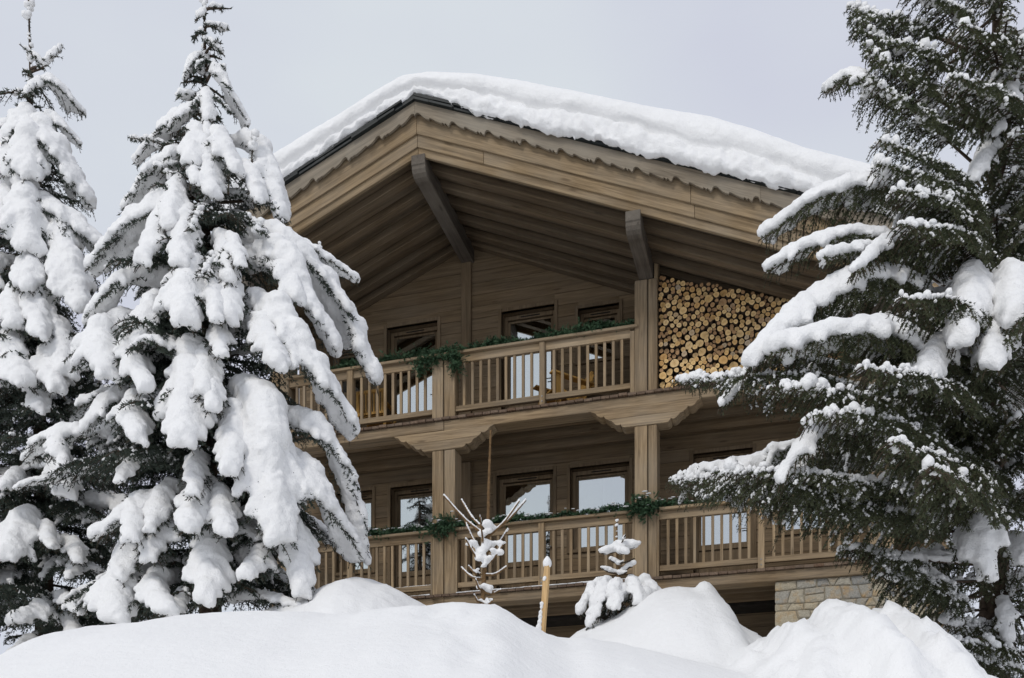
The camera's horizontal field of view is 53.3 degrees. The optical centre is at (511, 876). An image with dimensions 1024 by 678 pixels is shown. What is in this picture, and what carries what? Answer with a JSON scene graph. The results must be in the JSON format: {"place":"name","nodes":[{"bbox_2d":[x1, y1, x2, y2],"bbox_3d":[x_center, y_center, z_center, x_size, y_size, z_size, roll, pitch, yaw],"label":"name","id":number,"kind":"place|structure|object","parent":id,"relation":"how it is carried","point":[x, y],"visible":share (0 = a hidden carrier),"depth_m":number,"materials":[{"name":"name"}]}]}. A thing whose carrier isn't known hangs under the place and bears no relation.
{"place":"outdoors","nodes":[
{"label":"outdoors","id":0,"kind":"place"},
{"bbox_2d":[0,577,997,677],"bbox_3d":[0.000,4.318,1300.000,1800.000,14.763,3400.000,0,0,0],"label":"snow ground","id":1,"kind":"structure","parent":0,"point":[355,627],"depth_m":6.10,"materials":[{"name":"white snow"}]},
{"bbox_2d":[0,0,166,651],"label":"spruce tree","id":2,"kind":"object","parent":1,"relation":"on","point":[49,234],"visible":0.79,"depth_m":11.74,"materials":[{"name":"green plant"}]},
{"bbox_2d":[12,0,383,624],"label":"spruce tree","id":3,"kind":"object","parent":1,"relation":"on","point":[159,359],"visible":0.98,"depth_m":9.86,"materials":[{"name":"green plant"}]},
{"bbox_2d":[443,430,525,603],"bbox_3d":[-0.221,-2.884,8.324,0.682,1.540,0.363,0,0,0],"label":"sapling","id":4,"kind":"object","parent":1,"relation":"on","point":[482,556],"visible":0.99,"depth_m":8.31,"materials":[{"name":"white plant"}]},
{"bbox_2d":[536,556,551,632],"bbox_3d":[0.230,-2.100,7.892,0.156,0.772,0.079,0,0,-18],"label":"wooden stake","id":5,"kind":"object","parent":1,"relation":"on","point":[542,615],"visible":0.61,"depth_m":7.87,"materials":[{"name":"brown wood"}]},
{"bbox_2d":[225,92,949,637],"bbox_3d":[2.400,-6.023,19.733,11.600,11.446,10.762,0,0,16],"label":"timber chalet","id":6,"kind":"object","parent":1,"relation":"on","point":[433,222],"visible":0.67,"depth_m":16.42,"materials":[{"name":"brown wood"}]},
{"bbox_2d":[326,348,367,395],"bbox_3d":[-2.950,-9.150,18.490,0.810,0.970,0.260,0,0,16],"label":"window","id":7,"kind":"structure","parent":6,"relation":"in","point":[357,382],"depth_m":18.57,"materials":[{"name":"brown wood"}]},
{"bbox_2d":[335,486,374,575],"bbox_3d":[-2.806,-6.205,18.449,0.810,1.540,0.260,0,0,16],"label":"door","id":8,"kind":"structure","parent":6,"relation":"in","point":[370,504],"depth_m":18.44,"materials":[{"name":"brown wood"}]},
{"bbox_2d":[356,388,396,426],"bbox_3d":[-2.346,-7.912,17.693,0.560,0.840,0.500,0,0,16],"label":"garden chair","id":9,"kind":"object","parent":6,"relation":"on","point":[381,412],"visible":0.48,"depth_m":17.49,"materials":[{"name":"brown wood"}]},
{"bbox_2d":[387,480,431,595],"bbox_3d":[-1.656,-5.812,18.123,1.100,2.325,0.252,0,0,16],"label":"door","id":10,"kind":"structure","parent":6,"relation":"in","point":[410,508],"depth_m":18.22,"materials":[{"name":"brown wood"}]},
{"bbox_2d":[384,316,440,422],"bbox_3d":[-1.738,-8.678,18.147,1.070,2.295,0.252,0,0,16],"label":"door","id":11,"kind":"structure","parent":6,"relation":"in","point":[404,340],"depth_m":18.22,"materials":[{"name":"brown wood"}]},
{"bbox_2d":[330,317,634,381],"bbox_3d":[-0.770,-8.397,16.535,5.598,0.775,0.461,0,0,16],"label":"fir garland","id":12,"kind":"object","parent":6,"relation":"attached to","point":[456,363],"visible":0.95,"depth_m":16.52},
{"bbox_2d":[318,490,707,543],"bbox_3d":[-0.164,-5.670,16.342,6.862,0.555,0.498,0,0,16],"label":"fir garland","id":13,"kind":"object","parent":6,"relation":"attached to","point":[443,524],"visible":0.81,"depth_m":16.24},
{"bbox_2d":[493,466,556,588],"bbox_3d":[0.248,-5.812,17.577,1.120,2.325,0.252,0,0,16],"label":"door","id":14,"kind":"structure","parent":6,"relation":"in","point":[541,496],"depth_m":17.63,"materials":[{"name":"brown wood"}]},
{"bbox_2d":[498,300,557,409],"bbox_3d":[0.300,-8.658,17.562,1.050,2.255,0.252,0,0,16],"label":"door","id":15,"kind":"structure","parent":6,"relation":"in","point":[523,326],"depth_m":17.63,"materials":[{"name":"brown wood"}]},
{"bbox_2d":[456,578,625,592],"bbox_3d":[0.467,-4.616,16.176,2.871,0.029,0.049,0,0,16],"label":"snow line","id":16,"kind":"object","parent":6,"relation":"on","point":[529,586],"visible":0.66,"depth_m":16.20,"materials":[{"name":"white snow"}]},
{"bbox_2d":[533,369,594,402],"bbox_3d":[0.911,-7.937,16.740,0.916,0.890,0.710,0,0,-26],"label":"garden chair","id":17,"kind":"object","parent":6,"relation":"on","point":[566,377],"visible":0.25,"depth_m":16.50,"materials":[{"name":"brown wood"}]},
{"bbox_2d":[575,298,622,365],"bbox_3d":[1.482,-9.135,17.219,0.810,1.000,0.260,0,0,16],"label":"window","id":18,"kind":"structure","parent":6,"relation":"in","point":[615,314],"depth_m":17.23,"materials":[{"name":"brown wood"}]},
{"bbox_2d":[567,458,632,553],"bbox_3d":[1.496,-6.215,17.215,1.120,1.500,0.260,0,0,16],"label":"window","id":19,"kind":"structure","parent":6,"relation":"in","point":[587,491],"depth_m":17.28,"materials":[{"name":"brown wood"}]},
{"bbox_2d":[221,71,1014,240],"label":"roof snow","id":20,"kind":"structure","parent":6,"relation":"on","point":[713,146],"depth_m":14.41,"materials":[{"name":"white snow"}]},
{"bbox_2d":[690,443,755,573],"bbox_3d":[3.451,-5.808,16.659,1.055,2.315,0.252,0,0,16],"label":"door","id":21,"kind":"structure","parent":6,"relation":"in","point":[744,529],"depth_m":16.70,"materials":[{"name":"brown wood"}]},
{"bbox_2d":[658,276,858,386],"bbox_3d":[3.757,-8.399,15.568,3.004,1.818,0.462,0,0,16],"label":"firewood stack","id":22,"kind":"object","parent":6,"relation":"on","point":[719,351],"visible":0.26,"depth_m":15.62,"materials":[{"name":"cut wood"},{"name":"bark"}]},
{"bbox_2d":[659,361,664,368],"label":"firewood log","id":23,"kind":"object","parent":22,"relation":"on","point":[661,364],"visible":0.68,"depth_m":15.79,"materials":[{"name":"brown wood"}]},
{"bbox_2d":[659,354,667,361],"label":"firewood log","id":24,"kind":"object","parent":23,"relation":"on","point":[662,357],"visible":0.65,"depth_m":15.80,"materials":[{"name":"brown wood"}]},
{"bbox_2d":[659,326,665,334],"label":"firewood log","id":25,"kind":"object","parent":22,"relation":"on","point":[662,329],"visible":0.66,"depth_m":15.80,"materials":[{"name":"brown wood"}]},
{"bbox_2d":[663,319,669,331],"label":"firewood log","id":26,"kind":"object","parent":25,"relation":"on","point":[666,323],"visible":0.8,"depth_m":15.76,"materials":[{"name":"brown wood"}]},
{"bbox_2d":[669,316,674,323],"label":"firewood log","id":27,"kind":"object","parent":22,"relation":"on","point":[671,319],"visible":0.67,"depth_m":15.76,"materials":[{"name":"brown wood"}]},
{"bbox_2d":[667,311,672,319],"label":"firewood log","id":28,"kind":"object","parent":27,"relation":"on","point":[669,313],"visible":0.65,"depth_m":15.79,"materials":[{"name":"brown wood"}]},
{"bbox_2d":[665,303,671,311],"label":"firewood log","id":29,"kind":"object","parent":28,"relation":"on","point":[668,306],"visible":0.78,"depth_m":15.74,"materials":[{"name":"brown wood"}]},
{"bbox_2d":[675,341,681,356],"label":"firewood log","id":30,"kind":"object","parent":22,"relation":"on","point":[678,345],"visible":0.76,"depth_m":15.71,"materials":[{"name":"brown wood"}]},
{"bbox_2d":[676,332,683,339],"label":"firewood log","id":31,"kind":"object","parent":22,"relation":"on","point":[679,335],"visible":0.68,"depth_m":15.72,"materials":[{"name":"brown wood"}]},
{"bbox_2d":[681,328,687,342],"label":"firewood log","id":32,"kind":"object","parent":22,"relation":"on","point":[684,329],"visible":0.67,"depth_m":15.75,"materials":[{"name":"brown wood"}]},
{"bbox_2d":[683,321,688,334],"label":"firewood log","id":33,"kind":"object","parent":32,"relation":"on","point":[685,325],"visible":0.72,"depth_m":15.72,"materials":[{"name":"brown wood"}]},
{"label":"firewood log","id":34,"kind":"object","parent":33,"relation":"on","visible":0},
{"bbox_2d":[679,307,687,319],"bbox_3d":[2.683,-8.703,15.851,0.122,0.128,0.360,3,1,17],"label":"firewood log","id":35,"kind":"object","parent":34,"relation":"on","point":[683,311],"visible":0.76,"depth_m":15.68,"materials":[{"name":"brown wood"}]},
{"bbox_2d":[684,302,690,309],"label":"firewood log","id":36,"kind":"object","parent":35,"relation":"on","point":[687,305],"visible":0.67,"depth_m":15.68,"materials":[{"name":"brown wood"}]},
{"bbox_2d":[685,295,691,303],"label":"firewood log","id":37,"kind":"object","parent":36,"relation":"on","point":[687,298],"visible":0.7,"depth_m":15.66,"materials":[{"name":"brown wood"}]},
{"bbox_2d":[695,328,700,336],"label":"firewood log","id":38,"kind":"object","parent":22,"relation":"on","point":[697,330],"visible":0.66,"depth_m":15.66,"materials":[{"name":"brown wood"}]},
{"bbox_2d":[695,321,701,331],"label":"firewood log","id":39,"kind":"object","parent":38,"relation":"on","point":[698,324],"visible":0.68,"depth_m":15.65,"materials":[{"name":"brown wood"}]},
{"bbox_2d":[699,306,705,314],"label":"firewood log","id":40,"kind":"object","parent":22,"relation":"on","point":[702,310],"visible":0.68,"depth_m":15.63,"materials":[{"name":"brown wood"}]},
{"bbox_2d":[704,295,713,306],"bbox_3d":[3.054,-8.838,15.774,0.143,0.128,0.362,-2,0,14],"label":"firewood log","id":41,"kind":"object","parent":22,"relation":"on","point":[709,299],"visible":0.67,"depth_m":15.60,"materials":[{"name":"brown wood"}]},
{"bbox_2d":[708,357,712,364],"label":"firewood log","id":42,"kind":"object","parent":22,"relation":"on","point":[710,361],"visible":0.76,"depth_m":15.57,"materials":[{"name":"brown wood"}]},
{"bbox_2d":[706,354,713,362],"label":"firewood log","id":43,"kind":"object","parent":42,"relation":"on","point":[709,356],"visible":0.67,"depth_m":15.64,"materials":[{"name":"brown wood"}]},
{"bbox_2d":[707,345,713,354],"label":"firewood log","id":44,"kind":"object","parent":43,"relation":"on","point":[709,349],"visible":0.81,"depth_m":15.57,"materials":[{"name":"brown wood"}]},
{"bbox_2d":[713,292,720,302],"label":"firewood log","id":45,"kind":"object","parent":22,"relation":"on","point":[716,295],"visible":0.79,"depth_m":15.54,"materials":[{"name":"brown wood"}]},
{"bbox_2d":[718,356,728,368],"bbox_3d":[3.258,-7.855,15.680,0.146,0.141,0.360,-11,-3,15],"label":"firewood log","id":46,"kind":"object","parent":22,"relation":"on","point":[723,361],"visible":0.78,"depth_m":15.51,"materials":[{"name":"brown wood"}]},
{"bbox_2d":[721,318,729,329],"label":"firewood log","id":47,"kind":"object","parent":22,"relation":"on","point":[724,323],"visible":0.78,"depth_m":15.50,"materials":[{"name":"brown wood"}]},
{"bbox_2d":[726,312,731,328],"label":"firewood log","id":48,"kind":"object","parent":47,"relation":"on","point":[728,316],"visible":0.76,"depth_m":15.49,"materials":[{"name":"brown wood"}]},
{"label":"firewood log","id":49,"kind":"object","parent":22,"relation":"on","visible":0},
{"bbox_2d":[700,331,709,343],"bbox_3d":[2.992,-8.305,15.819,0.144,0.127,0.362,20,5,13],"label":"firewood log","id":50,"kind":"object","parent":49,"relation":"on","point":[704,335],"visible":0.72,"depth_m":15.65,"materials":[{"name":"brown wood"}]},
{"bbox_2d":[775,476,835,536],"bbox_3d":[4.683,-6.185,16.301,0.930,1.480,0.260,0,0,16],"label":"window","id":51,"kind":"structure","parent":6,"relation":"in","point":[796,528],"depth_m":16.34,"materials":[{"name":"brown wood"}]},
{"bbox_2d":[575,517,660,630],"bbox_3d":[0.935,-2.588,8.820,0.789,1.097,0.739,0,0,0],"label":"spruce","id":52,"kind":"object","parent":1,"relation":"on","point":[608,591],"visible":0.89,"depth_m":8.63,"materials":[{"name":"green plant"}]},
{"bbox_2d":[664,0,1023,677],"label":"spruce tree","id":53,"kind":"object","parent":1,"relation":"on","point":[935,428],"visible":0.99,"depth_m":8.07,"materials":[{"name":"green plant"}]},
{"bbox_2d":[0,0,1023,676],"label":"sky","id":54,"kind":"structure","parent":0,"point":[293,66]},
{"bbox_2d":[739,338,744,349],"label":"firewood log","id":55,"kind":"object","parent":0,"point":[741,341],"visible":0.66,"depth_m":15.50,"materials":[{"name":"brown wood"}]},
{"bbox_2d":[736,330,744,345],"bbox_3d":[3.515,-8.241,15.659,0.119,0.130,0.362,-27,-8,17],"label":"firewood log","id":56,"kind":"object","parent":55,"relation":"on","point":[739,334],"visible":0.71,"depth_m":15.49,"materials":[{"name":"brown wood"}]},
{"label":"firewood log","id":57,"kind":"object","parent":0,"visible":0},
{"bbox_2d":[698,348,706,360],"bbox_3d":[2.972,-8.061,15.839,0.139,0.127,0.362,-27,-8,16],"label":"firewood log","id":58,"kind":"object","parent":57,"relation":"on","point":[702,352],"visible":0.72,"depth_m":15.68,"materials":[{"name":"brown wood"}]},
{"bbox_2d":[695,340,704,350],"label":"firewood log","id":59,"kind":"object","parent":58,"relation":"on","point":[700,344],"visible":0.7,"depth_m":15.66,"materials":[{"name":"brown wood"}]},
{"bbox_2d":[691,335,697,344],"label":"firewood log","id":60,"kind":"object","parent":59,"relation":"on","point":[694,338],"visible":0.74,"depth_m":15.65,"materials":[{"name":"brown wood"}]},
{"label":"firewood log","id":61,"kind":"object","parent":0,"visible":0},
{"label":"firewood log","id":62,"kind":"object","parent":61,"relation":"on","visible":0},
{"bbox_2d":[726,336,732,346],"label":"firewood log","id":63,"kind":"object","parent":62,"relation":"on","point":[728,339],"visible":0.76,"depth_m":15.47,"materials":[{"name":"brown wood"}]},
{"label":"firewood log","id":64,"kind":"object","parent":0,"visible":0},
{"bbox_2d":[738,314,743,322],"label":"firewood log","id":65,"kind":"object","parent":64,"relation":"on","point":[740,317],"visible":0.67,"depth_m":15.51,"materials":[{"name":"brown wood"}]},
{"bbox_2d":[740,306,745,319],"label":"firewood log","id":66,"kind":"object","parent":65,"relation":"on","point":[743,309],"visible":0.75,"depth_m":15.43,"materials":[{"name":"brown wood"}]},
{"label":"firewood log","id":67,"kind":"object","parent":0,"visible":0},
{"bbox_2d":[722,310,726,318],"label":"firewood log","id":68,"kind":"object","parent":67,"relation":"on","point":[724,312],"visible":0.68,"depth_m":15.51,"materials":[{"name":"brown wood"}]},
{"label":"firewood log","id":69,"kind":"object","parent":68,"relation":"on","visible":0},
{"bbox_2d":[718,298,727,307],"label":"firewood log","id":70,"kind":"object","parent":69,"relation":"on","point":[722,302],"visible":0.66,"depth_m":15.58,"materials":[{"name":"brown wood"}]},
{"bbox_2d":[720,289,727,298],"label":"firewood log","id":71,"kind":"object","parent":70,"relation":"on","point":[724,292],"visible":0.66,"depth_m":15.57,"materials":[{"name":"brown wood"}]},
{"label":"firewood log","id":72,"kind":"object","parent":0,"visible":0},
{"label":"firewood log","id":73,"kind":"object","parent":72,"relation":"on","visible":0},
{"bbox_2d":[666,369,674,378],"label":"firewood log","id":74,"kind":"object","parent":73,"relation":"on","point":[669,372],"visible":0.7,"depth_m":15.81,"materials":[{"name":"brown wood"}]},
{"bbox_2d":[670,359,679,371],"bbox_3d":[2.553,-7.929,15.926,0.151,0.138,0.362,6,1,14],"label":"firewood log","id":75,"kind":"object","parent":74,"relation":"on","point":[674,363],"visible":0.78,"depth_m":15.76,"materials":[{"name":"brown wood"}]},
{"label":"firewood log","id":76,"kind":"object","parent":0,"visible":0},
{"bbox_2d":[754,324,760,333],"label":"firewood log","id":77,"kind":"object","parent":76,"relation":"on","point":[757,327],"visible":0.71,"depth_m":15.40,"materials":[{"name":"brown wood"}]},
{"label":"firewood log","id":78,"kind":"object","parent":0,"visible":0},
{"bbox_2d":[694,302,700,310],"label":"firewood log","id":79,"kind":"object","parent":78,"relation":"on","point":[697,306],"visible":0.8,"depth_m":15.62,"materials":[{"name":"brown wood"}]},
{"bbox_2d":[693,297,700,305],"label":"firewood log","id":80,"kind":"object","parent":79,"relation":"on","point":[696,299],"visible":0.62,"depth_m":15.64,"materials":[{"name":"brown wood"}]},
{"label":"firewood log","id":81,"kind":"object","parent":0,"visible":0},
{"bbox_2d":[659,382,665,387],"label":"firewood log","id":82,"kind":"object","parent":81,"relation":"on","point":[662,384],"visible":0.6,"depth_m":15.83,"materials":[{"name":"brown wood"}]},
{"bbox_2d":[659,372,667,381],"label":"firewood log","id":83,"kind":"object","parent":82,"relation":"on","point":[662,376],"visible":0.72,"depth_m":15.78,"materials":[{"name":"brown wood"}]},
{"label":"firewood log","id":84,"kind":"object","parent":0,"visible":0},
{"bbox_2d":[717,326,723,335],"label":"firewood log","id":85,"kind":"object","parent":84,"relation":"on","point":[719,328],"visible":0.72,"depth_m":15.55,"materials":[{"name":"brown wood"}]},
{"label":"firewood log","id":86,"kind":"object","parent":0,"visible":0},
{"bbox_2d":[703,320,708,331],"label":"firewood log","id":87,"kind":"object","parent":86,"relation":"on","point":[706,324],"visible":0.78,"depth_m":15.59,"materials":[{"name":"brown wood"}]},
{"label":"firewood log","id":88,"kind":"object","parent":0,"visible":0},
{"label":"firewood log","id":89,"kind":"object","parent":88,"relation":"on","visible":0},
{"bbox_2d":[729,361,738,367],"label":"firewood log","id":90,"kind":"object","parent":89,"relation":"on","point":[733,364],"visible":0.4,"depth_m":15.54,"materials":[{"name":"brown wood"}]},
{"bbox_2d":[728,355,733,364],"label":"firewood log","id":91,"kind":"object","parent":90,"relation":"on","point":[730,358],"visible":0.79,"depth_m":15.49,"materials":[{"name":"brown wood"}]},
{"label":"firewood log","id":92,"kind":"object","parent":91,"relation":"on","visible":0},
{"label":"firewood log","id":93,"kind":"object","parent":92,"relation":"on","visible":0},
{"bbox_2d":[732,339,737,350],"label":"firewood log","id":94,"kind":"object","parent":93,"relation":"on","point":[735,343],"visible":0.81,"depth_m":15.47,"materials":[{"name":"brown wood"}]},
{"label":"firewood log","id":95,"kind":"object","parent":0,"visible":0},
{"bbox_2d":[663,287,669,299],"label":"firewood log","id":96,"kind":"object","parent":95,"relation":"on","point":[666,291],"visible":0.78,"depth_m":15.76,"materials":[{"name":"brown wood"}]},
{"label":"firewood log","id":97,"kind":"object","parent":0,"visible":0},
{"bbox_2d":[751,311,756,319],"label":"firewood log","id":98,"kind":"object","parent":97,"relation":"on","point":[753,313],"visible":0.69,"depth_m":15.42,"materials":[{"name":"brown wood"}]},
{"bbox_2d":[753,304,758,312],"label":"firewood log","id":99,"kind":"object","parent":98,"relation":"on","point":[756,307],"visible":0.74,"depth_m":15.37,"materials":[{"name":"brown wood"}]},
{"bbox_2d":[749,300,754,310],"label":"firewood log","id":100,"kind":"object","parent":99,"relation":"on","point":[751,304],"visible":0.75,"depth_m":15.39,"materials":[{"name":"brown wood"}]},
{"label":"firewood log","id":101,"kind":"object","parent":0,"visible":0},
{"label":"firewood log","id":102,"kind":"object","parent":101,"relation":"on","visible":0},
{"bbox_2d":[688,349,692,358],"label":"firewood log","id":103,"kind":"object","parent":102,"relation":"on","point":[690,352],"visible":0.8,"depth_m":15.68,"materials":[{"name":"brown wood"}]},
{"bbox_2d":[685,341,692,359],"bbox_3d":[2.778,-8.185,15.877,0.124,0.138,0.361,-6,-2,18],"label":"firewood log","id":104,"kind":"object","parent":103,"relation":"on","point":[688,345],"visible":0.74,"depth_m":15.71,"materials":[{"name":"brown wood"}]},
{"bbox_2d":[692,344,697,352],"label":"firewood log","id":105,"kind":"object","parent":102,"relation":"on","point":[695,348],"visible":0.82,"depth_m":15.62,"materials":[{"name":"brown wood"}]},
{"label":"firewood log","id":106,"kind":"object","parent":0,"visible":0},
{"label":"firewood log","id":107,"kind":"object","parent":106,"relation":"on","visible":0},
{"bbox_2d":[682,351,688,362],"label":"firewood log","id":108,"kind":"object","parent":107,"relation":"on","point":[684,354],"visible":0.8,"depth_m":15.69,"materials":[{"name":"brown wood"}]},
{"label":"firewood log","id":109,"kind":"object","parent":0,"visible":0},
{"bbox_2d":[759,301,765,313],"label":"firewood log","id":110,"kind":"object","parent":109,"relation":"on","point":[762,304],"visible":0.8,"depth_m":15.36,"materials":[{"name":"brown wood"}]},
{"label":"firewood log","id":111,"kind":"object","parent":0,"visible":0},
{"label":"firewood log","id":112,"kind":"object","parent":111,"relation":"on","visible":0},
{"bbox_2d":[774,307,781,314],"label":"firewood log","id":113,"kind":"object","parent":112,"relation":"on","point":[777,310],"visible":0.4,"depth_m":15.34,"materials":[{"name":"brown wood"}]},
{"bbox_2d":[771,301,776,309],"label":"firewood log","id":114,"kind":"object","parent":113,"relation":"on","point":[773,305],"visible":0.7,"depth_m":15.34,"materials":[{"name":"brown wood"}]},
{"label":"firewood log","id":115,"kind":"object","parent":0,"visible":0},
{"bbox_2d":[734,299,739,306],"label":"firewood log","id":116,"kind":"object","parent":115,"relation":"on","point":[736,301],"visible":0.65,"depth_m":15.48,"materials":[{"name":"brown wood"}]},
{"bbox_2d":[731,293,736,302],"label":"firewood log","id":117,"kind":"object","parent":116,"relation":"on","point":[733,296],"visible":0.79,"depth_m":15.46,"materials":[{"name":"brown wood"}]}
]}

